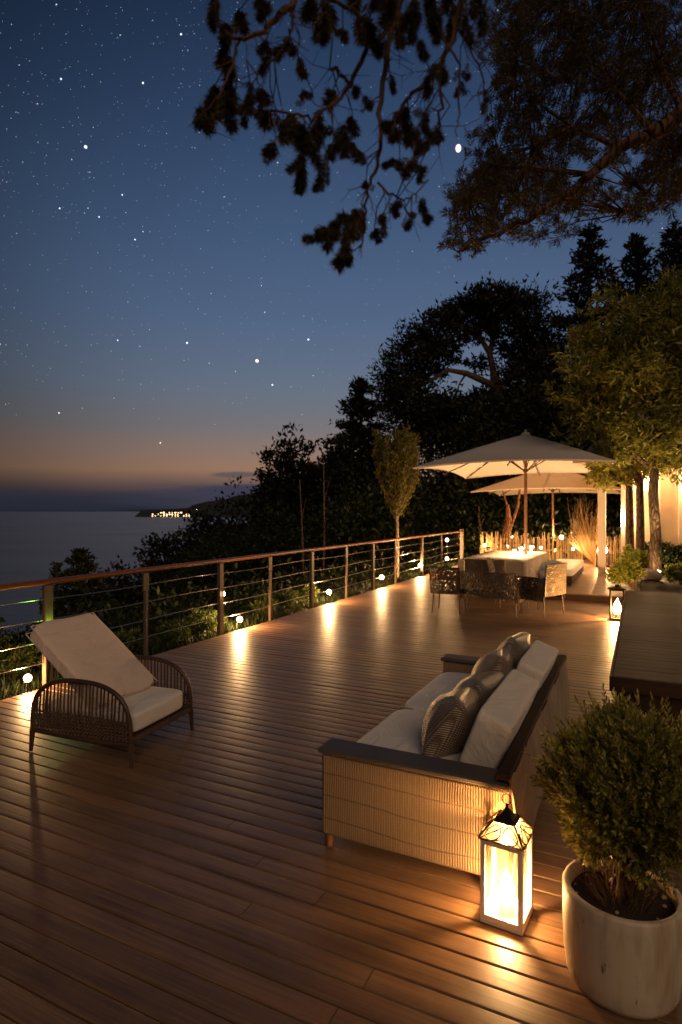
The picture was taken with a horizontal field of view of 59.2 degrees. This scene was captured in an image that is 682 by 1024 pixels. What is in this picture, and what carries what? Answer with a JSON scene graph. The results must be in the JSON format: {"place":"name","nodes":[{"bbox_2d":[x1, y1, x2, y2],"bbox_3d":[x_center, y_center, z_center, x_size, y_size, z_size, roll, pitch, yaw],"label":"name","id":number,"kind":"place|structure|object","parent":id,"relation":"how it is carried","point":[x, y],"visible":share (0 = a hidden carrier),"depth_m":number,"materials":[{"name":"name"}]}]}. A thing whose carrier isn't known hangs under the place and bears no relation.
{"place":"outdoors","nodes":[
{"label":"outdoors","id":0,"kind":"place"},
{"bbox_2d":[0,512,248,643],"bbox_3d":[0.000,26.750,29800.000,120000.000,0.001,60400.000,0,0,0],"label":"sea","id":1,"kind":"structure","parent":0,"point":[33,545],"depth_m":498.97,"materials":[{"name":"blue liquid"}]},
{"bbox_2d":[135,494,255,516],"bbox_3d":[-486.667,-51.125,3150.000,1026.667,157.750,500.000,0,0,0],"label":"headland","id":2,"kind":"structure","parent":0,"point":[200,506],"depth_m":2960.96,"materials":[{"name":"green plant"}]},
{"bbox_2d":[151,511,191,516],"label":"seaside hotel","id":3,"kind":"structure","parent":2,"relation":"on","point":[170,514],"depth_m":2850.00,"materials":[{"name":"white"}]},
{"bbox_2d":[0,556,583,699],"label":"hillside","id":4,"kind":"structure","parent":0,"point":[455,562],"depth_m":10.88,"materials":[{"name":"green plant"}]},
{"bbox_2d":[0,634,41,679],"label":"shrub","id":5,"kind":"object","parent":4,"relation":"on","point":[11,655],"visible":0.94,"depth_m":6.68,"materials":[{"name":"green plant"}]},
{"bbox_2d":[0,620,41,680],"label":"bush","id":6,"kind":"object","parent":4,"relation":"on","point":[15,635],"visible":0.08,"depth_m":10.35,"materials":[{"name":"green plant"}]},
{"bbox_2d":[24,680,30,691],"bbox_3d":[-3.070,1.756,5.878,0.080,0.327,0.078,0,0,0],"label":"garden light","id":7,"kind":"object","parent":4,"relation":"on","point":[28,681],"visible":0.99,"depth_m":5.87,"materials":[{"name":"metal"}]},
{"bbox_2d":[21,561,77,672],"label":"conifer","id":8,"kind":"object","parent":4,"relation":"on","point":[55,570],"visible":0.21,"depth_m":11.47,"materials":[{"name":"green plant"}]},
{"bbox_2d":[19,546,133,663],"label":"conifer","id":9,"kind":"object","parent":4,"relation":"on","point":[80,562],"visible":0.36,"depth_m":10.92,"materials":[{"name":"green plant"}]},
{"bbox_2d":[99,608,142,634],"bbox_3d":[-5.046,2.616,11.940,2.116,1.304,2.876,0,0,-14],"label":"bush","id":10,"kind":"object","parent":4,"relation":"on","point":[135,617],"depth_m":11.92,"materials":[{"name":"green plant"}]},
{"bbox_2d":[117,629,132,650],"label":"shrub","id":11,"kind":"object","parent":4,"relation":"on","point":[121,635],"visible":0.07,"depth_m":7.52,"materials":[{"name":"green plant"}]},
{"bbox_2d":[114,627,149,654],"bbox_3d":[-2.744,1.697,7.532,0.581,0.464,0.680,0,0,0],"label":"shrub","id":12,"kind":"object","parent":4,"relation":"on","point":[134,645],"visible":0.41,"depth_m":7.58,"materials":[{"name":"green plant"}]},
{"bbox_2d":[91,555,196,618],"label":"forest tree","id":13,"kind":"object","parent":4,"relation":"on","point":[124,582],"visible":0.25,"depth_m":44.62,"materials":[{"name":"green plant"}]},
{"bbox_2d":[111,588,189,637],"bbox_3d":[-5.055,2.981,16.359,2.313,1.931,2.263,0,0,0],"label":"bush","id":14,"kind":"object","parent":4,"relation":"on","point":[163,606],"visible":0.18,"depth_m":16.14,"materials":[{"name":"green plant"}]},
{"bbox_2d":[132,530,189,580],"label":"forest tree","id":15,"kind":"object","parent":4,"relation":"on","point":[164,549],"visible":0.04,"depth_m":50.15,"materials":[{"name":"green plant"}]},
{"bbox_2d":[155,618,193,646],"bbox_3d":[-2.317,1.707,8.276,0.529,0.440,0.652,0,0,-39],"label":"shrub","id":16,"kind":"object","parent":4,"relation":"on","point":[175,635],"visible":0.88,"depth_m":8.17,"materials":[{"name":"green plant"}]},
{"bbox_2d":[137,513,221,579],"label":"forest tree","id":17,"kind":"object","parent":4,"relation":"on","point":[171,535],"depth_m":52.95,"materials":[{"name":"green plant"}]},
{"bbox_2d":[140,523,262,615],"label":"understorey tree","id":18,"kind":"object","parent":4,"relation":"on","point":[212,552],"visible":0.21,"depth_m":36.70,"materials":[{"name":"green plant"}]},
{"bbox_2d":[181,605,226,639],"bbox_3d":[-2.052,1.649,8.701,0.744,0.556,0.593,0,0,25],"label":"shrub","id":19,"kind":"object","parent":4,"relation":"on","point":[207,627],"visible":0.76,"depth_m":8.70,"materials":[{"name":"green plant"}]},
{"bbox_2d":[199,607,228,632],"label":"shrub","id":20,"kind":"object","parent":4,"relation":"on","point":[214,614],"visible":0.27,"depth_m":9.30,"materials":[{"name":"green plant"}]},
{"bbox_2d":[178,504,250,598],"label":"forest tree","id":21,"kind":"object","parent":4,"relation":"on","point":[204,519],"visible":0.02,"depth_m":49.60,"materials":[{"name":"green plant"}]},
{"bbox_2d":[195,476,255,556],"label":"forest tree","id":22,"kind":"object","parent":4,"relation":"on","point":[233,517],"visible":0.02,"depth_m":50.48,"materials":[{"name":"green plant"}]},
{"bbox_2d":[169,516,285,601],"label":"forest tree","id":23,"kind":"object","parent":4,"relation":"on","point":[206,536],"visible":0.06,"depth_m":42.68,"materials":[{"name":"green plant"}]},
{"bbox_2d":[195,523,322,603],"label":"understorey tree","id":24,"kind":"object","parent":4,"relation":"on","point":[249,563],"visible":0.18,"depth_m":32.75,"materials":[{"name":"green plant"}]},
{"bbox_2d":[249,591,279,616],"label":"shrub","id":25,"kind":"object","parent":4,"relation":"on","point":[262,601],"visible":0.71,"depth_m":10.32,"materials":[{"name":"green plant"}]},
{"bbox_2d":[245,472,291,551],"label":"forest tree","id":26,"kind":"object","parent":4,"relation":"on","point":[254,508],"visible":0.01,"depth_m":45.98,"materials":[{"name":"green plant"}]},
{"bbox_2d":[227,490,317,586],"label":"forest tree","id":27,"kind":"object","parent":4,"relation":"on","point":[257,514],"visible":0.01,"depth_m":38.66,"materials":[{"name":"green plant"}]},
{"bbox_2d":[246,422,321,531],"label":"forest tree","id":28,"kind":"object","parent":4,"relation":"on","point":[274,489],"visible":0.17,"depth_m":42.85,"materials":[{"name":"green plant"}]},
{"bbox_2d":[267,589,304,612],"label":"shrub","id":29,"kind":"object","parent":4,"relation":"on","point":[281,597],"visible":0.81,"depth_m":10.97,"materials":[{"name":"green plant"}]},
{"bbox_2d":[240,503,348,595],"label":"understorey tree","id":30,"kind":"object","parent":4,"relation":"on","point":[283,538],"visible":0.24,"depth_m":31.48,"materials":[{"name":"green plant"}]},
{"bbox_2d":[284,584,320,608],"bbox_3d":[-0.775,1.653,11.706,0.641,0.595,0.831,0,0,-29],"label":"shrub","id":31,"kind":"object","parent":4,"relation":"on","point":[304,590],"visible":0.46,"depth_m":11.59,"materials":[{"name":"green plant"}]},
{"bbox_2d":[299,480,305,573],"bbox_3d":[-1.658,1.719,26.000,0.301,6.155,0.120,0,0,0],"label":"bare trunk","id":32,"kind":"object","parent":4,"relation":"on","point":[302,527],"visible":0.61,"depth_m":25.97,"materials":[{"name":"brown plant"}]},
{"bbox_2d":[0,494,620,679],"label":"undergrowth","id":33,"kind":"object","parent":4,"relation":"on","point":[238,605],"visible":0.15,"depth_m":16.74,"materials":[{"name":"green plant"}]},
{"bbox_2d":[280,419,343,542],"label":"forest tree","id":34,"kind":"object","parent":4,"relation":"on","point":[308,483],"visible":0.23,"depth_m":41.27,"materials":[{"name":"green plant"}]},
{"bbox_2d":[322,460,328,586],"bbox_3d":[-0.682,1.138,26.000,0.358,6.725,0.120,0,0,0],"label":"bare trunk","id":35,"kind":"object","parent":4,"relation":"on","point":[324,496],"visible":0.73,"depth_m":25.98,"materials":[{"name":"brown plant"}]},
{"bbox_2d":[308,426,372,560],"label":"forest tree","id":36,"kind":"object","parent":4,"relation":"on","point":[347,454],"visible":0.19,"depth_m":34.67,"materials":[{"name":"green plant"}]},
{"bbox_2d":[294,375,391,527],"bbox_3d":[1.354,-0.944,40.164,10.948,16.269,9.520,0,0,44],"label":"conifer tree","id":37,"kind":"object","parent":4,"relation":"on","point":[359,403],"visible":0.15,"depth_m":39.58,"materials":[{"name":"green plant"}]},
{"bbox_2d":[278,461,415,589],"bbox_3d":[0.306,1.882,28.307,6.138,8.609,7.402,0,0,23],"label":"understorey tree","id":38,"kind":"object","parent":4,"relation":"on","point":[332,535],"visible":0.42,"depth_m":26.95,"materials":[{"name":"green plant"}]},
{"bbox_2d":[335,428,424,556],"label":"forest tree","id":39,"kind":"object","parent":4,"relation":"on","point":[363,453],"visible":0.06,"depth_m":34.85,"materials":[{"name":"green plant"}]},
{"bbox_2d":[371,424,421,576],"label":"young tree","id":40,"kind":"object","parent":4,"relation":"on","point":[398,476],"visible":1,"depth_m":16.59,"materials":[{"name":"green plant"}]},
{"bbox_2d":[340,469,485,576],"bbox_3d":[3.226,2.092,26.409,6.328,8.383,8.265,0,0,36],"label":"understorey tree","id":41,"kind":"object","parent":4,"relation":"on","point":[391,525],"visible":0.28,"depth_m":25.78,"materials":[{"name":"green plant"}]},
{"bbox_2d":[187,0,681,276],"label":"overhanging pine","id":42,"kind":"object","parent":4,"relation":"on","point":[568,66],"visible":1,"depth_m":5.56,"materials":[{"name":"green plant"}]},
{"bbox_2d":[337,430,549,553],"bbox_3d":[5.433,0.059,30.023,11.331,8.514,9.512,0,0,0],"label":"forest tree","id":43,"kind":"object","parent":4,"relation":"on","point":[425,481],"visible":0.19,"depth_m":27.58,"materials":[{"name":"green plant"}]},
{"bbox_2d":[366,271,567,458],"bbox_3d":[7.471,-4.013,33.277,12.221,17.809,7.484,0,0,0],"label":"broad pine","id":44,"kind":"object","parent":4,"relation":"on","point":[488,311],"visible":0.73,"depth_m":32.31,"materials":[{"name":"green plant"}]},
{"bbox_2d":[401,472,543,561],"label":"understorey tree","id":45,"kind":"object","parent":4,"relation":"on","point":[467,491],"visible":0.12,"depth_m":25.80,"materials":[{"name":"green plant"}]},
{"bbox_2d":[476,508,483,550],"bbox_3d":[5.804,0.880,25.000,0.379,2.150,0.120,0,0,0],"label":"bare trunk","id":46,"kind":"object","parent":4,"relation":"on","point":[478,524],"visible":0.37,"depth_m":24.98,"materials":[{"name":"brown plant"}]},
{"bbox_2d":[477,513,484,552],"bbox_3d":[5.604,1.025,24.000,0.310,1.896,0.120,0,0,0],"label":"bare trunk","id":47,"kind":"object","parent":4,"relation":"on","point":[480,526],"visible":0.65,"depth_m":23.98,"materials":[{"name":"brown plant"}]},
{"bbox_2d":[499,489,520,550],"bbox_3d":[5.987,0.502,21.205,0.806,3.311,0.349,0,0,0],"label":"leaning trunk","id":48,"kind":"object","parent":4,"relation":"on","point":[507,527],"visible":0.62,"depth_m":21.13,"materials":[{"name":"brown wood"}]},
{"bbox_2d":[430,385,597,543],"bbox_3d":[8.685,-1.551,28.749,7.837,8.308,9.279,0,0,36],"label":"forest tree","id":49,"kind":"object","parent":4,"relation":"on","point":[477,439],"visible":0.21,"depth_m":27.51,"materials":[{"name":"green plant"}]},
{"bbox_2d":[449,493,579,550],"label":"understorey tree","id":50,"kind":"object","parent":4,"relation":"on","point":[537,530],"visible":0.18,"depth_m":24.82,"materials":[{"name":"green plant"}]},
{"bbox_2d":[503,324,618,524],"bbox_3d":[11.498,-2.860,31.187,7.150,15.416,9.298,0,0,0],"label":"forest tree","id":51,"kind":"object","parent":4,"relation":"on","point":[535,362],"visible":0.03,"depth_m":30.30,"materials":[{"name":"green plant"}]},
{"bbox_2d":[517,493,610,556],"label":"understorey tree","id":52,"kind":"object","parent":4,"relation":"on","point":[569,508],"visible":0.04,"depth_m":25.82,"materials":[{"name":"green plant"}]},
{"bbox_2d":[535,473,620,541],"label":"understorey tree","id":53,"kind":"object","parent":4,"relation":"on","point":[574,500],"visible":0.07,"depth_m":25.98,"materials":[{"name":"green plant"}]},
{"bbox_2d":[478,320,680,532],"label":"forest tree","id":54,"kind":"object","parent":4,"relation":"on","point":[551,408],"visible":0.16,"depth_m":26.90,"materials":[{"name":"green plant"}]},
{"bbox_2d":[516,221,669,439],"bbox_3d":[12.723,-6.194,29.986,9.315,16.504,8.946,0,0,22],"label":"conifer tree","id":55,"kind":"object","parent":4,"relation":"on","point":[589,264],"visible":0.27,"depth_m":29.63,"materials":[{"name":"green plant"}]},
{"bbox_2d":[602,232,663,352],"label":"conifer tree","id":56,"kind":"object","parent":4,"relation":"on","point":[639,251],"visible":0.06,"depth_m":30.64,"materials":[{"name":"green plant"}]},
{"bbox_2d":[590,341,680,535],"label":"forest tree","id":57,"kind":"object","parent":4,"relation":"on","point":[617,504],"visible":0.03,"depth_m":25.87,"materials":[{"name":"green plant"}]},
{"bbox_2d":[624,219,681,373],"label":"conifer tree","id":58,"kind":"object","parent":4,"relation":"on","point":[670,256],"visible":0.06,"depth_m":28.73,"materials":[{"name":"green plant"}]},
{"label":"deck base","id":59,"kind":"structure","parent":4,"relation":"on","visible":0},
{"bbox_2d":[0,565,681,1023],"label":"deck","id":60,"kind":"structure","parent":59,"relation":"on","point":[184,873],"depth_m":2.96,"materials":[{"name":"brown wood"}]},
{"bbox_2d":[25,612,193,767],"bbox_3d":[-1.768,1.294,4.600,1.000,0.909,0.772,0,0,19],"label":"rattan armchair","id":61,"kind":"object","parent":60,"relation":"on","point":[103,671],"visible":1,"depth_m":4.39,"materials":[{"name":"fabric"}]},
{"bbox_2d":[0,529,462,685],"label":"railing","id":62,"kind":"object","parent":60,"relation":"attached to","point":[47,601],"visible":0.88,"depth_m":8.54,"materials":[{"name":"brown wood"}]},
{"bbox_2d":[318,640,568,894],"bbox_3d":[0.846,1.373,3.936,1.015,0.755,2.314,0,0,26],"label":"wicker sofa","id":63,"kind":"object","parent":60,"relation":"on","point":[387,785],"visible":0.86,"depth_m":3.00,"materials":[{"name":"wicker"}]},
{"bbox_2d":[421,687,479,757],"bbox_3d":[0.614,1.178,3.348,0.302,0.353,0.430,0,0,24],"label":"throw pillow","id":64,"kind":"object","parent":63,"relation":"on","point":[449,720],"visible":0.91,"depth_m":3.18,"materials":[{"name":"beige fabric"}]},
{"bbox_2d":[453,671,504,709],"bbox_3d":[0.833,1.175,3.742,0.305,0.341,0.442,0,0,36],"label":"throw pillow","id":65,"kind":"object","parent":63,"relation":"on","point":[484,685],"visible":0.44,"depth_m":3.61,"materials":[{"name":"beige fabric"}]},
{"bbox_2d":[471,647,513,676],"bbox_3d":[1.042,1.150,4.151,0.294,0.388,0.465,0,0,19],"label":"throw pillow","id":66,"kind":"object","parent":63,"relation":"on","point":[500,660],"visible":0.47,"depth_m":4.01,"materials":[{"name":"beige fabric"}]},
{"bbox_2d":[497,632,530,668],"bbox_3d":[1.274,1.120,4.505,0.258,0.424,0.488,0,0,32],"label":"throw pillow","id":67,"kind":"object","parent":63,"relation":"on","point":[517,645],"visible":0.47,"depth_m":4.33,"materials":[{"name":"beige fabric"}]},
{"bbox_2d":[429,566,465,613],"bbox_3d":[1.845,1.341,10.392,0.526,0.814,0.753,0,0,23],"label":"woven chair","id":68,"kind":"object","parent":60,"relation":"on","point":[448,588],"visible":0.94,"depth_m":10.13,"materials":[{"name":"wicker"}]},
{"bbox_2d":[464,559,504,601],"bbox_3d":[2.816,1.331,11.746,0.766,0.834,0.734,0,0,15],"label":"solid back chair","id":69,"kind":"object","parent":60,"relation":"on","point":[478,565],"visible":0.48,"depth_m":11.45,"materials":[{"name":"wicker"}]},
{"bbox_2d":[458,570,524,616],"bbox_3d":[2.535,1.376,10.249,1.029,0.744,0.758,0,0,28],"label":"tub chair","id":70,"kind":"object","parent":60,"relation":"on","point":[470,588],"visible":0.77,"depth_m":9.94,"materials":[{"name":"wicker"}]},
{"bbox_2d":[478,793,535,935],"bbox_3d":[0.714,1.481,2.585,0.202,0.529,0.202,0,0,31],"label":"candle lantern","id":71,"kind":"object","parent":60,"relation":"on","point":[502,829],"visible":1,"depth_m":2.56,"materials":[{"name":"white metal"}]},
{"bbox_2d":[486,557,528,607],"bbox_3d":[3.055,1.301,11.108,0.733,0.894,0.466,0,0,4],"label":"narrow chair","id":72,"kind":"object","parent":60,"relation":"on","point":[490,564],"visible":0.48,"depth_m":10.97,"materials":[{"name":"wicker"}]},
{"bbox_2d":[413,429,616,553],"bbox_3d":[4.322,-0.085,14.047,4.000,3.670,4.400,0,0,27],"label":"parasol","id":73,"kind":"object","parent":60,"relation":"on","point":[525,452],"visible":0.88,"depth_m":13.35,"materials":[{"name":"fabric"}]},
{"bbox_2d":[517,560,566,617],"bbox_3d":[3.437,1.284,10.227,0.669,0.927,0.587,0,0,-40],"label":"box armchair","id":74,"kind":"object","parent":60,"relation":"on","point":[551,580],"visible":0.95,"depth_m":9.99,"materials":[{"name":"wicker"}]},
{"bbox_2d":[535,594,622,603],"bbox_3d":[9.725,1.687,13.879,8.940,0.118,8.480,0,0,27],"label":"deck step","id":75,"kind":"object","parent":60,"relation":"on","point":[603,599],"depth_m":11.60,"materials":[{"name":"brown wood"}]},
{"bbox_2d":[566,561,640,596],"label":"deck","id":76,"kind":"structure","parent":75,"relation":"on","point":[589,581],"depth_m":13.12,"materials":[{"name":"brown wood"}]},
{"bbox_2d":[470,473,620,534],"bbox_3d":[7.360,0.185,20.858,4.600,3.730,4.600,0,0,27],"label":"parasol","id":77,"kind":"object","parent":76,"relation":"on","point":[552,483],"visible":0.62,"depth_m":19.77,"materials":[{"name":"fabric"}]},
{"bbox_2d":[479,531,620,561],"bbox_3d":[7.006,1.240,19.868,4.850,1.121,0.200,0,0,27],"label":"reed edging","id":78,"kind":"object","parent":76,"relation":"attached to","point":[515,541],"visible":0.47,"depth_m":19.93,"materials":[{"name":"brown wood"}]},
{"bbox_2d":[557,559,583,585],"bbox_3d":[5.301,1.412,14.230,0.650,0.370,3.000,0,0,27],"label":"daybed","id":79,"kind":"object","parent":76,"relation":"on","point":[575,568],"visible":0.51,"depth_m":13.70,"materials":[{"name":"beige fabric"}]},
{"bbox_2d":[567,498,607,564],"bbox_3d":[7.384,0.559,17.955,1.180,2.089,1.098,0,0,0],"label":"dry stem bundle","id":80,"kind":"object","parent":76,"relation":"on","point":[590,549],"visible":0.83,"depth_m":17.87,"materials":[{"name":"plant"}]},
{"bbox_2d":[580,453,642,550],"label":"laurel tree","id":81,"kind":"object","parent":76,"relation":"on","point":[601,478],"visible":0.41,"depth_m":14.12,"materials":[{"name":"green plant"}]},
{"bbox_2d":[573,406,681,574],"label":"house","id":82,"kind":"structure","parent":76,"relation":"on","point":[670,500],"depth_m":14.96,"materials":[{"name":"paint"}]},
{"bbox_2d":[637,567,681,592],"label":"planter bed","id":83,"kind":"object","parent":76,"relation":"on","point":[663,585],"visible":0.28,"depth_m":10.71,"materials":[{"name":"brown wood"}]},
{"bbox_2d":[540,263,681,573],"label":"laurel tree","id":84,"kind":"object","parent":83,"relation":"on","point":[658,321],"visible":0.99,"depth_m":12.16,"materials":[{"name":"green plant"}]},
{"bbox_2d":[602,555,646,586],"bbox_3d":[5.235,1.113,11.021,0.728,0.646,0.742,0,0,0],"label":"bed shrub","id":85,"kind":"object","parent":83,"relation":"on","point":[629,570],"visible":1,"depth_m":10.90,"materials":[{"name":"green plant"}]},
{"bbox_2d":[596,443,670,569],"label":"laurel tree","id":86,"kind":"object","parent":83,"relation":"on","point":[640,522],"visible":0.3,"depth_m":13.72,"materials":[{"name":"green plant"}]},
{"bbox_2d":[619,543,648,568],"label":"bed shrub","id":87,"kind":"object","parent":83,"relation":"on","point":[636,553],"visible":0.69,"depth_m":12.97,"materials":[{"name":"green plant"}]},
{"bbox_2d":[642,569,661,580],"bbox_3d":[6.006,1.252,11.600,0.343,0.253,0.300,0,0,0],"label":"boulder","id":88,"kind":"object","parent":83,"relation":"on","point":[654,575],"visible":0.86,"depth_m":11.47,"materials":[{"name":"stone"}]},
{"bbox_2d":[642,541,675,570],"bbox_3d":[7.228,1.069,13.148,0.883,0.811,1.223,0,0,-31],"label":"bed shrub","id":89,"kind":"object","parent":83,"relation":"on","point":[665,544],"visible":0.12,"depth_m":13.10,"materials":[{"name":"green plant"}]},
{"bbox_2d":[645,540,673,566],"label":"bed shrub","id":90,"kind":"object","parent":83,"relation":"on","point":[646,543],"visible":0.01,"depth_m":14.35,"materials":[{"name":"green plant"}]},
{"bbox_2d":[658,544,681,567],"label":"bed shrub","id":91,"kind":"object","parent":83,"relation":"on","point":[674,554],"visible":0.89,"depth_m":12.05,"materials":[{"name":"green plant"}]},
{"bbox_2d":[663,560,681,584],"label":"bed shrub","id":92,"kind":"object","parent":83,"relation":"on","point":[672,572],"visible":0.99,"depth_m":10.84,"materials":[{"name":"green plant"}]},
{"bbox_2d":[521,683,681,1019],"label":"potted shrub","id":93,"kind":"object","parent":60,"relation":"on","point":[622,913],"visible":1,"depth_m":2.10,"materials":[{"name":"plant"}]},
{"bbox_2d":[607,584,625,620],"bbox_3d":[4.435,1.461,9.640,0.271,0.570,0.271,0,0,27],"label":"glass lantern","id":94,"kind":"object","parent":60,"relation":"on","point":[616,616],"visible":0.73,"depth_m":9.58,"materials":[{"name":"metal"}]},
{"bbox_2d":[609,591,681,733],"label":"timber bench","id":95,"kind":"object","parent":60,"relation":"on","point":[647,657],"visible":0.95,"depth_m":5.52,"materials":[{"name":"brown wood"}]},
{"bbox_3d":[3.763,1.378,13.655,1.290,0.738,3.140,0,0,27],"label":"dining table","id":96,"kind":"object","parent":60,"relation":"on","visible":0},
{"bbox_2d":[455,550,547,596],"bbox_3d":[3.764,1.358,13.656,1.574,0.716,3.409,0,0,26],"label":"tablecloth","id":97,"kind":"object","parent":96,"relation":"on","point":[519,563],"visible":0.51,"depth_m":12.73,"materials":[{"name":"fabric"}]},
{"bbox_2d":[0,6,629,408],"bbox_3d":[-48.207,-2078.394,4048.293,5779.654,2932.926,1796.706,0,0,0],"label":"faint star field","id":98,"kind":"structure","parent":0,"point":[228,156],"depth_m":4161.15,"materials":[{"name":"white"}]},
{"bbox_2d":[0,0,681,511],"label":"sky","id":99,"kind":"structure","parent":0,"point":[100,453],"materials":[{"name":"blue"}]},
{"bbox_2d":[456,144,460,151],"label":"moon","id":100,"kind":"object","parent":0,"point":[458,147],"visible":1,"depth_m":4121.69,"materials":[{"name":"white"}]},
{"bbox_2d":[596,545,609,566],"bbox_3d":[7.557,1.256,17.306,0.443,0.680,0.443,0,0,26],"label":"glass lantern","id":101,"kind":"object","parent":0,"point":[608,564],"visible":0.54,"depth_m":17.15,"materials":[{"name":"glass"}]}
]}

